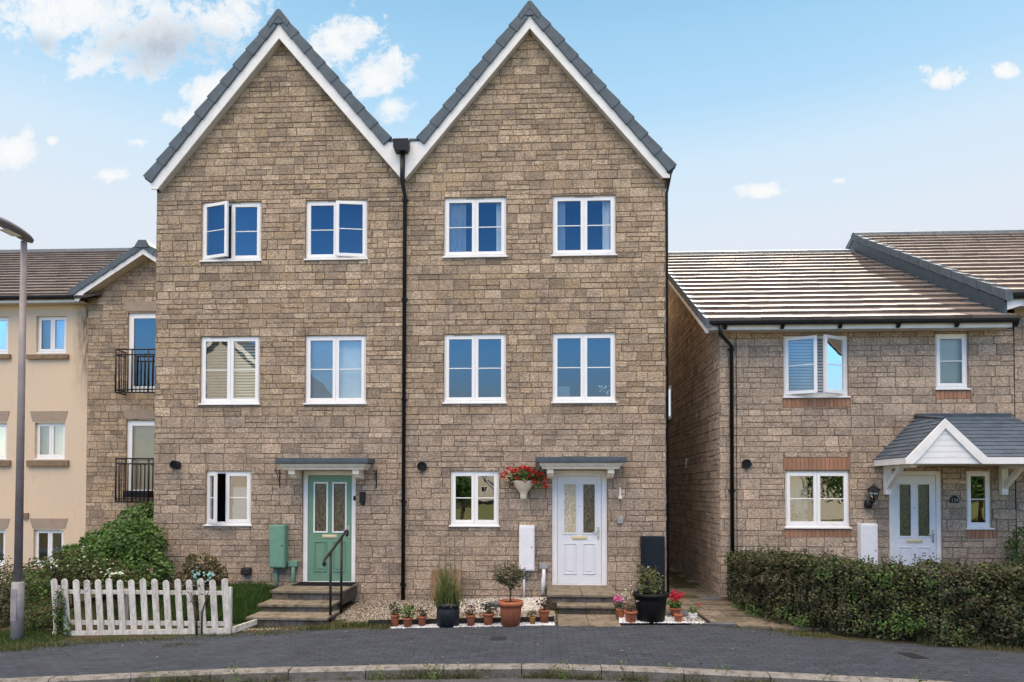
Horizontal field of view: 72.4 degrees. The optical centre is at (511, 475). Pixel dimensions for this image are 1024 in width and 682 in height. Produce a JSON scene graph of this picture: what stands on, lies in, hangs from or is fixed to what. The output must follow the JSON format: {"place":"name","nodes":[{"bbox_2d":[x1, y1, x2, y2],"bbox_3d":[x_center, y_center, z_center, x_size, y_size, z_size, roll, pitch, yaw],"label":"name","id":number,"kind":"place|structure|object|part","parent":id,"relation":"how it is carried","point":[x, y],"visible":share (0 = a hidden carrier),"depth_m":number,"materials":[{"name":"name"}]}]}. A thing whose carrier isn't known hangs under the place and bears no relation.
{"place":"outdoors","nodes":[
{"label":"outdoors","id":0,"kind":"place"},
{"bbox_2d":[48,664,860,680],"bbox_3d":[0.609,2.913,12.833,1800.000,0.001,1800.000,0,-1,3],"label":"ground","id":1,"kind":"structure","parent":0,"point":[443,668],"depth_m":10.23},
{"bbox_2d":[276,676,652,681],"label":"road","id":2,"kind":"structure","parent":0,"point":[489,680],"depth_m":8.04,"materials":[{"name":"grey asphalt"}]},
{"bbox_2d":[0,663,949,681],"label":"kerb","id":3,"kind":"structure","parent":2,"relation":"on","point":[506,670],"depth_m":8.15,"materials":[{"name":"concrete"}]},
{"bbox_2d":[0,619,1023,681],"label":"weeds","id":4,"kind":"object","parent":2,"relation":"on","point":[321,626],"visible":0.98,"depth_m":8.96,"materials":[{"name":"green plant"}]},
{"bbox_2d":[0,625,1023,681],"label":"pavement","id":5,"kind":"structure","parent":0,"point":[764,653],"depth_m":8.99,"materials":[{"name":"grey asphalt"}]},
{"bbox_2d":[490,636,505,640],"bbox_3d":[-0.182,2.250,9.668,0.227,0.008,0.270,0,-1,3],"label":"access cover","id":6,"kind":"object","parent":5,"relation":"on","point":[497,638],"visible":1,"depth_m":9.64,"materials":[{"name":"grey metal"}]},
{"bbox_2d":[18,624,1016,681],"bbox_3d":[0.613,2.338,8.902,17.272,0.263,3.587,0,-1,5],"label":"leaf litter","id":7,"kind":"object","parent":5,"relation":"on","point":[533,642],"visible":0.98,"depth_m":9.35,"materials":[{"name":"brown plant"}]},
{"bbox_2d":[892,652,933,659],"bbox_3d":[4.914,2.212,8.587,0.257,0.008,0.405,0,-1,-6],"label":"access cover","id":8,"kind":"object","parent":5,"relation":"on","point":[911,655],"visible":1,"depth_m":8.55,"materials":[{"name":"grey metal"}]},
{"bbox_2d":[0,570,1023,652],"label":"garden","id":9,"kind":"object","parent":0,"point":[676,581],"visible":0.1,"depth_m":10.94,"materials":[{"name":"gravel"},{"name":"stone paving"},{"name":"plants"}]},
{"bbox_2d":[0,217,33,640],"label":"street lamp","id":10,"kind":"object","parent":9,"relation":"on","point":[17,596],"visible":0.96,"depth_m":10.41,"materials":[{"name":"grey metal"}]},
{"bbox_2d":[0,554,39,627],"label":"dark hedge","id":11,"kind":"object","parent":9,"relation":"on","point":[3,583],"visible":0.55,"depth_m":11.56,"materials":[{"name":"green plant"}]},
{"bbox_2d":[7,569,63,631],"bbox_3d":[-7.522,2.030,11.065,1.161,1.052,0.665,-1,-1,41],"label":"wild shrub","id":12,"kind":"object","parent":9,"relation":"on","point":[45,613],"visible":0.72,"depth_m":10.94,"materials":[{"name":"green plant"}]},
{"bbox_2d":[0,240,155,583],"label":"apartment building","id":13,"kind":"structure","parent":9,"relation":"on","point":[90,393],"depth_m":18.08,"materials":[{"name":"beige paint"}]},
{"bbox_2d":[0,529,4,565],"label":"window","id":14,"kind":"structure","parent":13,"relation":"in","point":[2,531],"depth_m":19.32,"materials":[{"name":"white plastic"}]},
{"bbox_2d":[0,423,6,459],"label":"window","id":15,"kind":"structure","parent":13,"relation":"in","point":[3,426],"depth_m":18.36,"materials":[{"name":"white plastic"}]},
{"bbox_2d":[0,317,7,353],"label":"window","id":16,"kind":"structure","parent":13,"relation":"in","point":[3,320],"depth_m":18.30,"materials":[{"name":"white plastic"}]},
{"bbox_2d":[35,529,63,565],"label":"window","id":17,"kind":"structure","parent":13,"relation":"in","point":[47,540],"depth_m":18.16,"materials":[{"name":"white plastic"}]},
{"bbox_2d":[35,423,64,459],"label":"window","id":18,"kind":"structure","parent":13,"relation":"in","point":[50,436],"depth_m":18.20,"materials":[{"name":"white plastic"}]},
{"bbox_2d":[36,317,65,353],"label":"window","id":19,"kind":"structure","parent":13,"relation":"in","point":[51,330],"depth_m":18.26,"materials":[{"name":"white plastic"}]},
{"bbox_2d":[127,421,154,490],"bbox_3d":[-9.456,-0.455,18.031,0.880,1.912,0.118,0,-1,3],"label":"window","id":20,"kind":"structure","parent":13,"relation":"in","point":[140,442],"depth_m":18.08,"materials":[{"name":"grey glass"}]},
{"bbox_2d":[128,313,155,391],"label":"window","id":21,"kind":"structure","parent":13,"relation":"in","point":[142,326],"depth_m":18.96,"materials":[{"name":"blue glass"}]},
{"bbox_2d":[11,530,151,607],"bbox_3d":[-7.168,1.681,11.871,2.792,1.576,1.026,0,-1,14],"label":"rose bush","id":22,"kind":"object","parent":9,"relation":"on","point":[52,564],"visible":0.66,"depth_m":11.77,"materials":[{"name":"green plant"}]},
{"bbox_2d":[38,501,176,597],"bbox_3d":[-7.351,1.488,13.091,2.765,2.008,2.214,0,-1,3],"label":"garden bush","id":23,"kind":"object","parent":9,"relation":"on","point":[125,539],"visible":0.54,"depth_m":12.58,"materials":[{"name":"green plant"}]},
{"bbox_2d":[0,580,276,647],"bbox_3d":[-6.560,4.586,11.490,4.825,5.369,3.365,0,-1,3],"label":"grass","id":24,"kind":"structure","parent":9,"relation":"on","point":[245,598],"depth_m":11.74,"materials":[{"name":"green plant"}]},
{"bbox_2d":[51,578,256,635],"bbox_3d":[-5.537,2.042,10.874,3.012,0.963,0.505,0,-1,3],"label":"picket fence","id":25,"kind":"object","parent":9,"relation":"on","point":[126,600],"visible":0.91,"depth_m":10.64,"materials":[{"name":"white paint"}]},
{"bbox_2d":[51,588,73,635],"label":"ivy","id":26,"kind":"object","parent":25,"relation":"attached to","point":[59,618],"visible":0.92,"depth_m":10.65,"materials":[{"name":"green plant"}]},
{"bbox_2d":[80,582,211,634],"bbox_3d":[-5.540,1.990,10.597,2.091,0.810,0.245,0,-1,3],"label":"bindweed","id":27,"kind":"object","parent":25,"relation":"attached to","point":[196,619],"visible":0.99,"depth_m":10.54,"materials":[{"name":"green plant"}]},
{"bbox_2d":[171,550,228,611],"bbox_3d":[-5.151,1.789,11.579,0.895,1.151,0.651,0,-1,3],"label":"hydrangea","id":28,"kind":"object","parent":9,"relation":"on","point":[205,572],"visible":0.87,"depth_m":11.50,"materials":[{"name":"green plant"}]},
{"bbox_2d":[143,9,419,601],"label":"gabled house","id":29,"kind":"structure","parent":9,"relation":"on","point":[274,175],"depth_m":13.17,"materials":[{"name":"stone"},{"name":"white upvc"},{"name":"grey slate tile"}]},
{"bbox_2d":[203,471,251,525],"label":"window","id":30,"kind":"structure","parent":29,"relation":"in","point":[228,492],"depth_m":13.22,"materials":[{"name":"white plastic"}]},
{"bbox_2d":[198,337,259,404],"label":"window","id":31,"kind":"structure","parent":29,"relation":"in","point":[229,365],"depth_m":13.33,"materials":[{"name":"white plastic"}]},
{"bbox_2d":[199,201,261,261],"bbox_3d":[-5.313,-4.613,13.263,1.200,1.142,0.287,0,-1,3],"label":"window","id":32,"kind":"structure","parent":29,"relation":"in","point":[231,231],"depth_m":13.37,"materials":[{"name":"blue glass"}]},
{"bbox_2d":[308,475,351,580],"bbox_3d":[-3.412,0.987,13.102,0.826,1.975,0.106,0,-1,3],"label":"door","id":33,"kind":"structure","parent":29,"relation":"in","point":[329,497],"depth_m":13.11,"materials":[{"name":"green paint"}]},
{"bbox_2d":[303,336,366,404],"bbox_3d":[-3.304,-1.976,13.161,1.200,1.300,0.179,0,-1,3],"label":"window","id":34,"kind":"structure","parent":29,"relation":"in","point":[335,365],"depth_m":13.23,"materials":[{"name":"white plastic"}]},
{"bbox_2d":[304,200,367,260],"bbox_3d":[-3.299,-4.612,13.203,1.221,1.142,0.214,0,-1,3],"label":"window","id":35,"kind":"structure","parent":29,"relation":"in","point":[335,230],"depth_m":13.28,"materials":[{"name":"blue glass"}]},
{"bbox_2d":[246,582,357,625],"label":"front steps","id":36,"kind":"structure","parent":9,"relation":"on","point":[287,605],"depth_m":11.58,"materials":[{"name":"beige stone"}]},
{"bbox_2d":[291,582,355,585],"bbox_3d":[-3.417,1.981,12.801,1.100,0.013,0.440,0,-1,3],"label":"door mat","id":37,"kind":"object","parent":36,"relation":"on","point":[323,584],"depth_m":12.67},
{"bbox_2d":[322,529,348,622],"bbox_3d":[-2.905,1.671,11.572,0.042,1.493,1.380,0,-1,3],"label":"handrail","id":38,"kind":"object","parent":9,"relation":"on","point":[340,540],"visible":0.98,"depth_m":11.51,"materials":[{"name":"black metal"}]},
{"bbox_2d":[389,602,400,626],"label":"potted plant","id":39,"kind":"object","parent":9,"relation":"on","point":[394,619],"visible":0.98,"depth_m":10.70,"materials":[{"name":"green plant"}]},
{"bbox_2d":[399,603,415,626],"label":"potted plant","id":40,"kind":"object","parent":9,"relation":"on","point":[407,621],"visible":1,"depth_m":10.63,"materials":[{"name":"green plant"}]},
{"bbox_2d":[240,597,634,631],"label":"gravel","id":41,"kind":"structure","parent":9,"relation":"on","point":[529,603],"depth_m":11.99,"materials":[{"name":"beige gravel"}]},
{"bbox_2d":[485,600,497,606],"bbox_3d":[-0.281,2.213,12.116,0.364,0.140,0.296,0,-1,3],"label":"slate piece","id":42,"kind":"object","parent":41,"relation":"on","point":[495,603],"visible":0.23,"depth_m":11.99,"materials":[{"name":"grey stone"}]},
{"bbox_2d":[431,569,461,600],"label":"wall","id":43,"kind":"structure","parent":9,"relation":"on","point":[433,580],"depth_m":12.82,"materials":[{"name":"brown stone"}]},
{"bbox_2d":[368,616,553,625],"bbox_3d":[-0.792,2.262,10.829,2.890,0.187,0.040,0,-1,3],"label":"bed edging","id":44,"kind":"object","parent":9,"relation":"on","point":[476,620],"visible":0.27,"depth_m":10.81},
{"bbox_2d":[464,604,476,625],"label":"potted plant","id":45,"kind":"object","parent":9,"relation":"on","point":[470,618],"visible":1,"depth_m":10.56,"materials":[{"name":"green plant"}]},
{"bbox_2d":[481,602,497,624],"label":"potted plant","id":46,"kind":"object","parent":9,"relation":"on","point":[488,615],"visible":1,"depth_m":10.60,"materials":[{"name":"green plant"}]},
{"bbox_2d":[491,561,532,626],"bbox_3d":[-0.001,1.775,10.581,0.628,0.964,0.440,0,-1,3],"label":"potted plant","id":47,"kind":"object","parent":9,"relation":"on","point":[510,610],"visible":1,"depth_m":10.51,"materials":[{"name":"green plant"}]},
{"bbox_2d":[528,610,536,623],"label":"potted plant","id":48,"kind":"object","parent":9,"relation":"on","point":[532,617],"visible":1,"depth_m":10.59,"materials":[{"name":"yellow plant"}]},
{"bbox_2d":[405,1,676,600],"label":"gabled house","id":49,"kind":"structure","parent":9,"relation":"on","point":[540,164],"depth_m":12.95,"materials":[{"name":"stone"},{"name":"grey slate"},{"name":"white painted timber"}]},
{"bbox_2d":[442,198,506,257],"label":"window","id":50,"kind":"structure","parent":49,"relation":"in","point":[473,227],"depth_m":13.17,"materials":[{"name":"blue glass"}]},
{"bbox_2d":[442,334,506,403],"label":"window","id":51,"kind":"structure","parent":49,"relation":"in","point":[474,365],"depth_m":14.31,"materials":[{"name":"blue glass"}]},
{"bbox_2d":[449,471,499,526],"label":"window","id":52,"kind":"structure","parent":49,"relation":"in","point":[474,494],"depth_m":13.01,"materials":[{"name":"white plastic"}]},
{"bbox_2d":[500,465,549,498],"bbox_3d":[0.236,0.117,12.731,0.899,0.629,0.406,0,-1,3],"label":"wall planter","id":53,"kind":"object","parent":49,"relation":"attached to","point":[523,485],"visible":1,"depth_m":12.67,"materials":[{"name":"green plant"}]},
{"bbox_2d":[557,476,600,583],"bbox_3d":[1.240,0.998,12.881,0.804,1.975,0.106,0,-1,3],"label":"door","id":54,"kind":"structure","parent":49,"relation":"in","point":[578,497],"depth_m":12.89,"materials":[{"name":"white paint"}]},
{"bbox_2d":[551,196,616,256],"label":"window","id":55,"kind":"structure","parent":49,"relation":"in","point":[582,225],"depth_m":13.08,"materials":[{"name":"white plastic"}]},
{"bbox_2d":[551,333,616,403],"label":"window","id":56,"kind":"structure","parent":49,"relation":"in","point":[583,365],"depth_m":14.20,"materials":[{"name":"white plastic"}]},
{"bbox_2d":[536,596,551,622],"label":"potted plant","id":57,"kind":"object","parent":9,"relation":"on","point":[544,611],"visible":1,"depth_m":10.67,"materials":[{"name":"green plant"}]},
{"bbox_2d":[391,613,703,628],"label":"white stones","id":58,"kind":"object","parent":9,"relation":"on","point":[667,619],"visible":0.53,"depth_m":10.62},
{"bbox_2d":[416,607,427,625],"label":"potted plant","id":59,"kind":"object","parent":58,"relation":"on","point":[422,617],"visible":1,"depth_m":10.69,"materials":[{"name":"green plant"}]},
{"bbox_2d":[426,538,469,626],"bbox_3d":[-0.987,1.622,10.648,0.721,1.328,0.766,0,-1,3],"label":"potted plant","id":60,"kind":"object","parent":58,"relation":"on","point":[447,602],"visible":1,"depth_m":10.61,"materials":[{"name":"green plant"}]},
{"bbox_2d":[547,585,617,613],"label":"front steps","id":61,"kind":"structure","parent":9,"relation":"on","point":[581,599],"depth_m":11.68,"materials":[{"name":"beige stone"}]},
{"bbox_2d":[557,614,620,626],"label":"path slab","id":62,"kind":"structure","parent":9,"relation":"on","point":[572,620],"depth_m":10.81,"materials":[{"name":"beige stone"}]},
{"bbox_2d":[626,608,709,622],"bbox_3d":[2.386,2.232,11.126,1.246,0.060,1.108,0,-1,3],"label":"bed edging","id":63,"kind":"object","parent":9,"relation":"on","point":[704,618],"visible":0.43,"depth_m":10.92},
{"bbox_2d":[665,249,1023,596],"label":"terraced house","id":64,"kind":"structure","parent":9,"relation":"on","point":[838,401],"depth_m":12.66,"materials":[{"name":"stone"}]},
{"bbox_2d":[669,385,671,419],"bbox_3d":[4.001,-1.839,17.886,0.015,0.840,0.800,0,-1,3],"label":"side window","id":65,"kind":"structure","parent":64,"relation":"in","point":[670,387],"depth_m":17.57,"materials":[{"name":"white plastic"}]},
{"bbox_2d":[782,334,850,397],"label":"window","id":66,"kind":"structure","parent":64,"relation":"in","point":[815,366],"depth_m":12.71,"materials":[{"name":"white plastic"}]},
{"bbox_2d":[784,471,851,528],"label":"window","id":67,"kind":"structure","parent":64,"relation":"in","point":[814,499],"depth_m":13.12,"materials":[{"name":"white plastic"}]},
{"bbox_2d":[892,476,935,572],"bbox_3d":[7.243,1.029,12.595,0.759,2.051,0.106,0,-1,3],"label":"door","id":68,"kind":"structure","parent":64,"relation":"in","point":[914,497],"depth_m":12.61,"materials":[{"name":"white paint"}]},
{"bbox_2d":[935,334,970,389],"bbox_3d":[7.907,-2.044,12.630,0.618,1.019,0.179,0,-1,3],"label":"window","id":69,"kind":"structure","parent":64,"relation":"in","point":[951,349],"depth_m":12.70,"materials":[{"name":"white plastic"}]},
{"bbox_2d":[966,471,994,529],"bbox_3d":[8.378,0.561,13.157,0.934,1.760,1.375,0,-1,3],"label":"window","id":70,"kind":"structure","parent":64,"relation":"in","point":[977,482],"depth_m":12.55,"materials":[{"name":"white plastic"}]},
{"bbox_2d":[717,544,1023,648],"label":"hedge","id":71,"kind":"object","parent":9,"relation":"on","point":[960,604],"visible":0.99,"depth_m":9.61,"materials":[{"name":"green plant"}]},
{"bbox_2d":[846,230,1023,563],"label":"terraced house","id":72,"kind":"structure","parent":9,"relation":"on","point":[984,268],"depth_m":14.69,"materials":[{"name":"tile"}]},
{"bbox_2d":[1003,526,1023,571],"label":"corner bush","id":73,"kind":"object","parent":9,"relation":"on","point":[1012,547],"visible":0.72,"depth_m":12.15,"materials":[{"name":"green plant"}]},
{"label":"white stone bed","id":74,"kind":"structure","parent":9,"relation":"on","visible":0},
{"bbox_2d":[613,594,625,618],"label":"potted plant","id":75,"kind":"object","parent":74,"relation":"on","point":[620,612],"visible":0.9,"depth_m":10.96,"materials":[{"name":"orange plant"}]},
{"bbox_2d":[621,585,641,623],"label":"potted plant","id":76,"kind":"object","parent":74,"relation":"on","point":[630,615],"visible":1,"depth_m":10.60,"materials":[{"name":"green plant"}]},
{"bbox_2d":[633,562,668,623],"bbox_3d":[2.131,1.790,10.763,0.552,0.913,0.561,0,-1,3],"label":"potted plant","id":77,"kind":"object","parent":74,"relation":"on","point":[650,606],"visible":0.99,"depth_m":10.61,"materials":[{"name":"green plant"}]},
{"bbox_2d":[667,590,684,615],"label":"potted plant","id":78,"kind":"object","parent":74,"relation":"on","point":[675,607],"visible":0.94,"depth_m":11.05,"materials":[{"name":"red plant"}]},
{"bbox_2d":[674,614,682,623],"bbox_3d":[2.528,2.179,10.644,0.139,0.134,0.139,0,-1,3],"label":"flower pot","id":79,"kind":"object","parent":74,"relation":"on","point":[678,617],"visible":0.98,"depth_m":10.60,"materials":[{"name":"ceramic"}]},
{"bbox_2d":[0,0,1023,251],"label":"sky","id":80,"kind":"structure","parent":0,"point":[784,124],"materials":[{"name":"blue"}]},
{"bbox_2d":[616,566,855,630],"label":"path","id":81,"kind":"structure","parent":0,"point":[712,610],"depth_m":11.23,"materials":[{"name":"beige stone"}]},
{"bbox_2d":[641,536,664,590],"bbox_3d":[2.542,1.654,12.641,0.409,1.115,0.208,0,-1,3],"label":"storage cabinet","id":82,"kind":"object","parent":81,"relation":"on","point":[652,551],"visible":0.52,"depth_m":12.55,"materials":[{"name":"black plastic"}]},
{"bbox_3d":[2.548,1.647,12.556,0.359,1.045,0.014,0,-1,3],"label":"door","id":83,"kind":"part","parent":82,"relation":"part of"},
{"bbox_2d":[688,602,700,618],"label":"potted plant","id":84,"kind":"object","parent":81,"relation":"on","point":[692,614],"visible":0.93,"depth_m":10.84,"materials":[{"name":"green plant"}]}
]}

